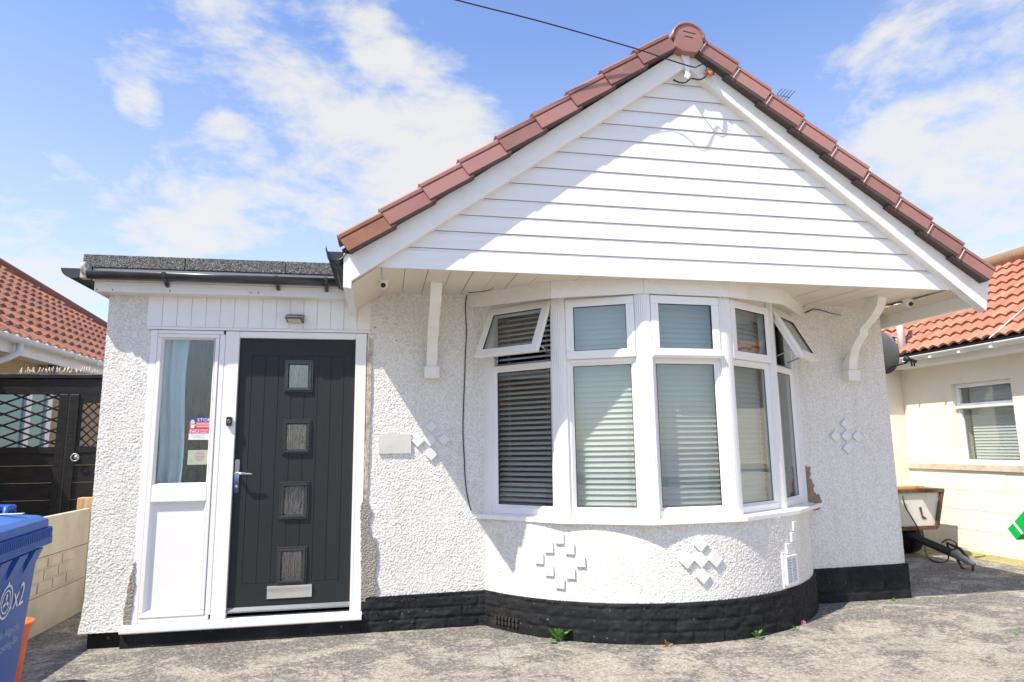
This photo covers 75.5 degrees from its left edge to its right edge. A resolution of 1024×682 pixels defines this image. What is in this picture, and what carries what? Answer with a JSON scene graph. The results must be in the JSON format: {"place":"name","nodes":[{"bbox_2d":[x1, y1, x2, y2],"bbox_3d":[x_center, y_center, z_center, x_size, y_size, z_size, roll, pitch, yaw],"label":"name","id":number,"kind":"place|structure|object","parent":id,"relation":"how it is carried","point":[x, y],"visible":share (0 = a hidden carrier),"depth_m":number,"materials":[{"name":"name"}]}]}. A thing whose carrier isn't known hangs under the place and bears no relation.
{"place":"outdoors","nodes":[
{"label":"outdoors","id":0,"kind":"place"},
{"bbox_2d":[15,617,34,681],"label":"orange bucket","id":1,"kind":"object","parent":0,"point":[29,622],"visible":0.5,"depth_m":3.73,"materials":[{"name":"plastic"}]},
{"bbox_2d":[0,0,1023,360],"label":"sky","id":2,"kind":"structure","parent":0,"point":[262,130],"materials":[{"name":"blue"}]},
{"bbox_2d":[20,548,1023,681],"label":"ground","id":3,"kind":"structure","parent":0,"point":[950,620],"depth_m":4.39,"materials":[{"name":"concrete"}]},
{"bbox_2d":[0,504,52,681],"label":"wheelie bin","id":4,"kind":"object","parent":3,"relation":"on","point":[24,539],"visible":1,"depth_m":2.76,"materials":[{"name":"blue plastic"}]},
{"bbox_2d":[0,374,102,516],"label":"black gate","id":5,"kind":"structure","parent":3,"relation":"on","point":[62,482],"depth_m":6.15,"materials":[{"name":"wood"}]},
{"bbox_2d":[18,366,97,373],"bbox_3d":[-4.289,0.279,6.265,0.685,0.077,0.045,1,-9,-11],"label":"bristle strip","id":6,"kind":"object","parent":5,"relation":"on","point":[85,369],"visible":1,"depth_m":6.26,"materials":[{"name":"beige"}]},
{"bbox_2d":[0,258,106,501],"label":"neighbouring house","id":7,"kind":"structure","parent":3,"relation":"on","point":[39,308],"depth_m":8.59,"materials":[{"name":"orange tile"}]},
{"bbox_2d":[0,395,52,446],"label":"window","id":8,"kind":"structure","parent":7,"relation":"in","point":[4,408],"depth_m":7.81,"materials":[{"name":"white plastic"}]},
{"bbox_2d":[43,365,58,373],"bbox_3d":[-5.772,0.355,8.263,0.130,0.100,0.180,1,-9,-11],"label":"floodlight","id":9,"kind":"object","parent":7,"relation":"attached to","point":[55,368],"visible":0.76,"depth_m":8.24,"materials":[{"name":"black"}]},
{"bbox_2d":[26,508,90,639],"bbox_3d":[-3.513,1.709,4.557,0.100,0.868,2.613,1,-9,-11],"label":"concrete fence","id":10,"kind":"object","parent":3,"relation":"on","point":[57,592],"visible":0.62,"depth_m":5.32,"materials":[{"name":"beige concrete"}]},
{"bbox_2d":[77,497,92,509],"bbox_3d":[-3.803,1.881,5.892,0.170,0.955,0.120,1,-9,-11],"label":"timber post","id":11,"kind":"object","parent":3,"relation":"on","point":[84,502],"visible":0.13,"depth_m":5.92,"materials":[{"name":"brown wood"}]},
{"bbox_2d":[61,254,370,648],"bbox_3d":[-2.416,0.965,6.099,2.187,2.792,2.842,1,-9,-11],"label":"porch","id":12,"kind":"object","parent":3,"relation":"on","point":[260,512],"visible":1,"depth_m":4.97,"materials":[{"name":"white paint"}]},
{"bbox_2d":[138,334,219,617],"bbox_3d":[-2.470,0.960,4.935,0.470,2.054,0.143,1,-9,-11],"label":"side window","id":13,"kind":"structure","parent":12,"relation":"in","point":[173,558],"depth_m":4.84,"materials":[{"name":"white plastic"}]},
{"bbox_2d":[187,450,208,464],"bbox_3d":[-2.334,0.866,4.928,0.152,0.107,0.002,1,-9,-11],"label":"window card","id":14,"kind":"object","parent":12,"relation":"attached to","point":[197,457],"depth_m":4.93,"materials":[{"name":"green paper"}]},
{"bbox_2d":[188,417,210,439],"bbox_3d":[-2.338,0.657,4.961,0.154,0.165,0.003,1,-9,-11],"label":"door sticker","id":15,"kind":"object","parent":12,"relation":"attached to","point":[198,428],"depth_m":4.96,"materials":[{"name":"white"}]},
{"bbox_2d":[226,417,231,425],"bbox_3d":[-2.128,0.605,4.975,0.037,0.067,0.026,1,-9,-11],"label":"doorbell","id":16,"kind":"object","parent":12,"relation":"attached to","point":[228,421],"visible":1,"depth_m":4.96,"materials":[{"name":"black plastic"}]},
{"bbox_2d":[226,339,355,613],"bbox_3d":[-1.660,0.987,5.039,0.871,2.024,0.122,1,-9,-11],"label":"front door","id":17,"kind":"structure","parent":12,"relation":"in","point":[291,518],"depth_m":5.04,"materials":[{"name":"grey"}]},
{"bbox_2d":[285,314,303,322],"bbox_3d":[-1.685,-0.183,5.129,0.128,0.073,0.132,1,-9,-11],"label":"wall light","id":18,"kind":"object","parent":12,"relation":"attached to","point":[294,318],"visible":1,"depth_m":5.10,"materials":[{"name":"grey"}]},
{"bbox_2d":[548,628,571,640],"bbox_3d":[0.334,2.057,4.637,0.175,0.105,0.104,1,-9,-11],"label":"weed","id":19,"kind":"object","parent":3,"relation":"on","point":[559,631],"visible":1,"depth_m":4.64,"materials":[{"name":"green plant"}]},
{"bbox_2d":[325,22,996,644],"bbox_3d":[0.473,0.519,9.139,5.158,4.551,9.156,1,-9,-11],"label":"bungalow","id":20,"kind":"object","parent":3,"relation":"on","point":[669,380],"visible":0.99,"depth_m":5.06,"materials":[{"name":"white paint"}]},
{"bbox_2d":[378,278,389,288],"bbox_3d":[-0.947,-0.420,4.872,0.089,0.074,0.090,1,-9,-11],"label":"security camera","id":21,"kind":"object","parent":20,"relation":"attached to","point":[383,283],"visible":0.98,"depth_m":4.84,"materials":[{"name":"white plastic"}]},
{"bbox_2d":[379,432,410,453],"bbox_3d":[-0.916,0.798,5.186,0.252,0.168,0.014,1,-9,-11],"label":"house plaque","id":22,"kind":"object","parent":20,"relation":"attached to","point":[392,443],"visible":1,"depth_m":5.18,"materials":[{"name":"white plastic"}]},
{"bbox_2d":[463,295,470,510],"bbox_3d":[-0.365,0.472,5.347,0.069,1.754,0.008,1,-9,-11],"label":"wall cable","id":23,"kind":"object","parent":20,"relation":"hanging from","point":[463,404],"depth_m":5.33,"materials":[{"name":"black"}]},
{"bbox_2d":[474,298,555,515],"bbox_3d":[0.051,0.498,5.137,0.610,1.664,0.369,-7,-11,34],"label":"window","id":24,"kind":"structure","parent":20,"relation":"in","point":[543,306],"depth_m":5.23,"materials":[{"name":"white plastic"}]},
{"bbox_2d":[565,294,642,517],"bbox_3d":[0.685,0.459,4.950,0.543,1.664,0.165,-3,-9,15],"label":"window","id":25,"kind":"structure","parent":20,"relation":"in","point":[604,441],"depth_m":4.96,"materials":[{"name":"white plastic"}]},
{"bbox_2d":[649,294,728,517],"bbox_3d":[1.295,0.448,4.932,0.581,1.664,0.189,1,-9,-13],"label":"window","id":26,"kind":"structure","parent":20,"relation":"in","point":[688,465],"depth_m":4.96,"materials":[{"name":"white plastic"}]},
{"bbox_2d":[704,69,714,76],"bbox_3d":[1.519,-2.063,5.094,0.085,0.065,0.060,1,-9,-11],"label":"cable hook","id":27,"kind":"object","parent":20,"relation":"attached to","point":[710,73],"visible":0.98,"depth_m":5.08,"materials":[{"name":"orange"}]},
{"bbox_2d":[455,0,706,70],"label":"overhead cable","id":28,"kind":"object","parent":27,"relation":"attached to","point":[580,32],"visible":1,"depth_m":4.76,"materials":[{"name":"black plastic"}]},
{"bbox_2d":[673,71,706,83],"bbox_3d":[1.364,-2.018,5.066,0.259,0.094,0.073,-3,-9,16],"label":"drip loop","id":29,"kind":"object","parent":27,"relation":"hanging from","point":[690,79],"visible":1,"depth_m":5.05,"materials":[{"name":"black"}]},
{"bbox_2d":[729,297,778,513],"bbox_3d":[1.856,0.487,5.224,0.589,1.664,0.165,7,-12,-40],"label":"window","id":30,"kind":"structure","parent":20,"relation":"in","point":[746,361],"depth_m":5.30,"materials":[{"name":"white plastic"}]},
{"bbox_2d":[775,88,794,100],"bbox_3d":[3.151,-1.828,7.637,0.331,2.243,0.202,1,-9,-11],"label":"tv aerial","id":31,"kind":"object","parent":20,"relation":"attached to","point":[784,94],"visible":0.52,"depth_m":7.80,"materials":[{"name":"metal"}]},
{"bbox_2d":[780,550,798,588],"bbox_3d":[2.101,1.722,4.994,0.200,0.255,0.034,7,-12,-40],"label":"vent grille","id":32,"kind":"object","parent":20,"relation":"attached to","point":[790,573],"visible":1,"depth_m":4.97,"materials":[{"name":"white plastic"}]},
{"bbox_2d":[765,307,819,506],"bbox_3d":[2.381,0.543,5.620,0.381,1.664,0.544,-8,-11,38],"label":"window","id":33,"kind":"structure","parent":20,"relation":"in","point":[785,324],"depth_m":5.78,"materials":[{"name":"white plastic"}]},
{"bbox_2d":[902,298,913,306],"bbox_3d":[3.464,-0.335,5.784,0.089,0.074,0.091,1,-9,-11],"label":"security camera","id":34,"kind":"object","parent":20,"relation":"attached to","point":[907,302],"visible":1,"depth_m":5.76,"materials":[{"name":"white plastic"}]},
{"bbox_2d":[751,629,761,638],"bbox_3d":[1.724,2.061,4.652,0.079,0.063,0.069,-7,-11,35],"label":"weed","id":35,"kind":"object","parent":3,"relation":"on","point":[758,633],"visible":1,"depth_m":4.64,"materials":[{"name":"green plant"}]},
{"bbox_2d":[792,620,805,629],"bbox_3d":[2.098,2.084,4.860,0.112,0.073,0.048,1,-9,-11],"label":"weed","id":36,"kind":"object","parent":3,"relation":"on","point":[803,622],"visible":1,"depth_m":4.85,"materials":[{"name":"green plant"}]},
{"bbox_2d":[897,480,975,570],"bbox_3d":[4.446,2.081,7.649,1.538,0.983,1.469,1,-9,-11],"label":"trailer","id":37,"kind":"object","parent":3,"relation":"on","point":[923,504],"visible":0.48,"depth_m":7.85,"materials":[{"name":"white"}]},
{"bbox_2d":[902,495,957,562],"bbox_3d":[4.763,2.162,7.658,0.350,0.726,1.007,-3,-9,11],"label":"trailer cable","id":38,"kind":"object","parent":37,"relation":"hanging from","point":[921,535],"visible":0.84,"depth_m":7.68,"materials":[{"name":"brown plastic"}]},
{"bbox_2d":[922,545,1023,566],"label":"mossy debris","id":39,"kind":"object","parent":3,"relation":"on","point":[999,559],"visible":0.45,"depth_m":7.52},
{"bbox_2d":[881,246,1023,560],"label":"neighbouring house","id":40,"kind":"structure","parent":0,"point":[955,393],"depth_m":8.03,"materials":[{"name":"paint"}]},
{"bbox_2d":[881,332,916,373],"bbox_3d":[4.096,0.123,7.231,0.133,0.467,0.589,3,-10,-25],"label":"satellite dish","id":41,"kind":"object","parent":40,"relation":"attached to","point":[891,354],"visible":0.42,"depth_m":7.14,"materials":[{"name":"grey metal"}]},
{"bbox_2d":[954,379,1020,464],"bbox_3d":[5.649,0.957,7.768,0.230,0.965,0.803,1,-9,-11],"label":"window","id":42,"kind":"structure","parent":40,"relation":"in","point":[990,405],"depth_m":7.82,"materials":[{"name":"white plastic"}]},
{"bbox_2d":[1008,511,1023,539],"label":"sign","id":43,"kind":"object","parent":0,"point":[1016,528],"visible":1,"depth_m":6.69,"materials":[{"name":"plastic"}]}
]}

